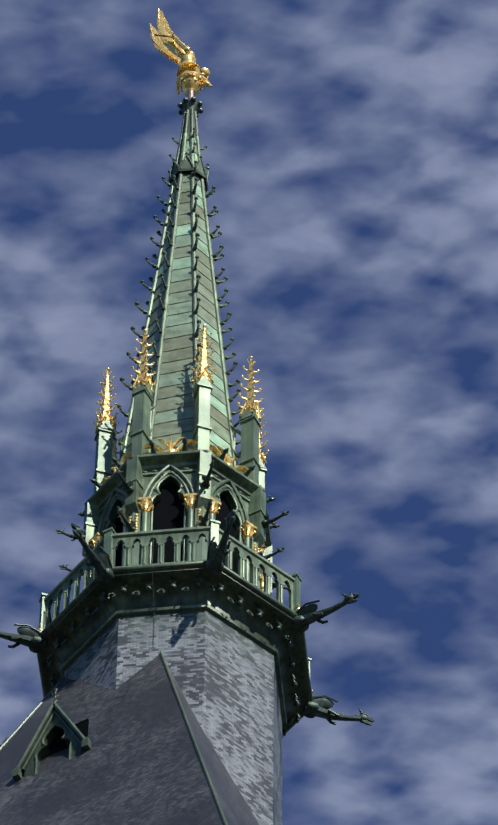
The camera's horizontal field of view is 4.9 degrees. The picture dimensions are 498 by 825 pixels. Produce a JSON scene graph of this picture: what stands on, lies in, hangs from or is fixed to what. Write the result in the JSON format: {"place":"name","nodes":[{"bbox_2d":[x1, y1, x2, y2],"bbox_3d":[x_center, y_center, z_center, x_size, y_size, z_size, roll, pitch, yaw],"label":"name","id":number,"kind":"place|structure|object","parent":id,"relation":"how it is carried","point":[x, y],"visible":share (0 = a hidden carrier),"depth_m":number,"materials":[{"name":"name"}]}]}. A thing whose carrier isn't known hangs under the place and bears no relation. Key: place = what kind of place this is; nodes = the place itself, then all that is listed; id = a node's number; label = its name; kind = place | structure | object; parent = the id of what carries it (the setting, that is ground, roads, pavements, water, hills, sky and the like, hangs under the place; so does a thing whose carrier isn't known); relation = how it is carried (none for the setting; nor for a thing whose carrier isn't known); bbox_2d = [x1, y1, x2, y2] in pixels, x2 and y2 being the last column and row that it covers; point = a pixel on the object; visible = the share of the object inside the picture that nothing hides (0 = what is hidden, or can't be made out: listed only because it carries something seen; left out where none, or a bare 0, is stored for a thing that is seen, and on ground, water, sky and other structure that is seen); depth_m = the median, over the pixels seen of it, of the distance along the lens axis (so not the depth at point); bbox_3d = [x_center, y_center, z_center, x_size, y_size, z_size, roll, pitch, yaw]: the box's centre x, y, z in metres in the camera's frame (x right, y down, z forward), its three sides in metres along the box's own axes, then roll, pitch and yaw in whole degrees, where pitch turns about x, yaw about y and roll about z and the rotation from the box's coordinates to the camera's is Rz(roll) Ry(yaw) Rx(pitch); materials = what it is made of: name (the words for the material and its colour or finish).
{"place":"outdoors","nodes":[
{"label":"outdoors","id":0,"kind":"place"},
{"bbox_2d":[0,654,258,824],"bbox_3d":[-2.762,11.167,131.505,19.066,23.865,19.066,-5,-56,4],"label":"tower roof","id":1,"kind":"structure","parent":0,"point":[138,762],"depth_m":129.58,"materials":[{"name":"grey stone"}]},
{"bbox_2d":[0,0,497,824],"label":"sky","id":2,"kind":"structure","parent":0,"point":[351,152],"materials":[{"name":"blue"}]},
{"bbox_3d":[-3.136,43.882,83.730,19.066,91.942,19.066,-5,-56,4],"label":"tower","id":3,"kind":"object","parent":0,"visible":0},
{"bbox_2d":[12,688,90,780],"bbox_3d":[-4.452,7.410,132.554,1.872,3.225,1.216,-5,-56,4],"label":"roof dormer","id":4,"kind":"object","parent":3,"relation":"on","point":[56,721],"visible":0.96,"depth_m":132.29,"materials":[{"name":"green metal"}]},
{"bbox_2d":[46,719,88,756],"bbox_3d":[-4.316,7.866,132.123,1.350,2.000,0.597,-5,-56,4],"label":"dormer opening","id":5,"kind":"object","parent":4,"relation":"in","point":[57,744],"visible":0.14,"depth_m":132.54,"materials":[{"name":"black"}]},
{"bbox_2d":[0,650,227,824],"bbox_3d":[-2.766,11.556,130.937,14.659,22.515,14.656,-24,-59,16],"label":"roof ridge flashing","id":6,"kind":"object","parent":3,"relation":"on","point":[188,726],"visible":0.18,"depth_m":130.63,"materials":[{"name":"green metal"}]},
{"bbox_2d":[152,533,154,645],"bbox_3d":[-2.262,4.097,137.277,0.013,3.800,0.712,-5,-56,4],"label":"lightning cable","id":7,"kind":"object","parent":3,"relation":"attached to","point":[153,591],"visible":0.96,"depth_m":137.17,"materials":[{"name":"brown metal"}]},
{"bbox_2d":[64,610,281,824],"bbox_3d":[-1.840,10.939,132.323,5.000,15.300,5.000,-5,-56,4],"label":"tower shaft","id":8,"kind":"object","parent":3,"relation":"on","point":[224,675],"visible":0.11,"depth_m":135.55,"materials":[{"name":"grey stone"}]},
{"bbox_2d":[37,560,312,735],"bbox_3d":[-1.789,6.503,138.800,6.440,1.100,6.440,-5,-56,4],"label":"cornice","id":9,"kind":"structure","parent":3,"relation":"on","point":[97,624],"depth_m":137.66,"materials":[{"name":"green metal"}]},
{"bbox_2d":[46,577,300,737],"bbox_3d":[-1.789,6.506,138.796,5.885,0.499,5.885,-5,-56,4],"label":"cornice ornaments","id":10,"kind":"object","parent":9,"relation":"on","point":[173,583],"visible":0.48,"depth_m":137.69,"materials":[{"name":"green metal"}]},
{"bbox_2d":[39,519,311,673],"bbox_3d":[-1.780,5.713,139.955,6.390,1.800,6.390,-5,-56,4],"label":"balustrade","id":11,"kind":"object","parent":9,"relation":"on","point":[110,541],"visible":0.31,"depth_m":138.66,"materials":[{"name":"green metal"}]},
{"bbox_2d":[84,449,272,590],"bbox_3d":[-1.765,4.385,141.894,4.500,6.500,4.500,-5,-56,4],"label":"lantern","id":12,"kind":"object","parent":9,"relation":"on","point":[154,483],"visible":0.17,"depth_m":142.66,"materials":[{"name":"green metal"}]},
{"bbox_2d":[98,467,250,511],"bbox_3d":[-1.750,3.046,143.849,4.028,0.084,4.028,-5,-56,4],"label":"small ornaments","id":13,"kind":"object","parent":12,"relation":"attached to","point":[240,492],"visible":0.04,"depth_m":142.79,"materials":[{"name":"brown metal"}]},
{"bbox_2d":[115,482,235,571],"bbox_3d":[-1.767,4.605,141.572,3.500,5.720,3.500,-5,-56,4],"label":"arched openings","id":14,"kind":"object","parent":12,"relation":"in","point":[168,510],"visible":0.08,"depth_m":141.67,"materials":[{"name":"black"}]},
{"bbox_2d":[82,376,271,595],"bbox_3d":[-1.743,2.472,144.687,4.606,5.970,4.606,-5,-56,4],"label":"piers","id":15,"kind":"structure","parent":12,"relation":"on","point":[249,422],"depth_m":144.38,"materials":[{"name":"green metal"}]},
{"bbox_2d":[56,437,289,589],"bbox_3d":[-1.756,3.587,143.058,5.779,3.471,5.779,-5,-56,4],"label":"small gargoyles","id":16,"kind":"object","parent":15,"relation":"attached to","point":[266,522],"visible":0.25,"depth_m":141.77,"materials":[{"name":"green metal"}]},
{"bbox_2d":[93,324,268,464],"bbox_3d":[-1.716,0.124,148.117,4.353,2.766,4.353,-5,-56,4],"label":"pinnacle finials","id":17,"kind":"object","parent":15,"relation":"attached to","point":[144,379],"visible":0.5,"depth_m":147.18,"materials":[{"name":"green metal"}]},
{"bbox_2d":[121,132,237,467],"bbox_3d":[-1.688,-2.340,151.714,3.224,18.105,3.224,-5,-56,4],"label":"spire","id":18,"kind":"structure","parent":12,"relation":"on","point":[173,366],"depth_m":150.31,"materials":[{"name":"green metal"}]},
{"bbox_2d":[111,96,241,472],"bbox_3d":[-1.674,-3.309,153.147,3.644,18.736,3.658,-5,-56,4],"label":"crockets","id":19,"kind":"object","parent":18,"relation":"attached to","point":[191,109],"visible":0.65,"depth_m":154.55,"materials":[{"name":"green metal"}]},
{"bbox_2d":[188,90,193,98],"bbox_3d":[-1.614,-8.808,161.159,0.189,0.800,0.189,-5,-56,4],"label":"spire pole","id":20,"kind":"object","parent":18,"relation":"on","point":[190,93],"visible":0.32,"depth_m":161.09,"materials":[{"name":"silver metal"}]},
{"bbox_2d":[149,8,211,95],"bbox_3d":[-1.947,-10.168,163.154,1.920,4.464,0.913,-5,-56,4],"label":"statue st michael","id":21,"kind":"object","parent":20,"relation":"on","point":[173,48],"visible":0.94,"depth_m":162.64,"materials":[{"name":"gold metal"}]},
{"bbox_2d":[89,437,270,588],"bbox_3d":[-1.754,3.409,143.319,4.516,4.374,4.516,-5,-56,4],"label":"ornaments","id":22,"kind":"object","parent":12,"relation":"attached to","point":[248,528],"visible":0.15,"depth_m":141.96},
{"bbox_2d":[0,509,374,746],"bbox_3d":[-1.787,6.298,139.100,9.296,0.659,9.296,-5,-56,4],"label":"gargoyles","id":23,"kind":"object","parent":9,"relation":"attached to","point":[101,564],"visible":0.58,"depth_m":137.92,"materials":[{"name":"green metal"}]}
]}

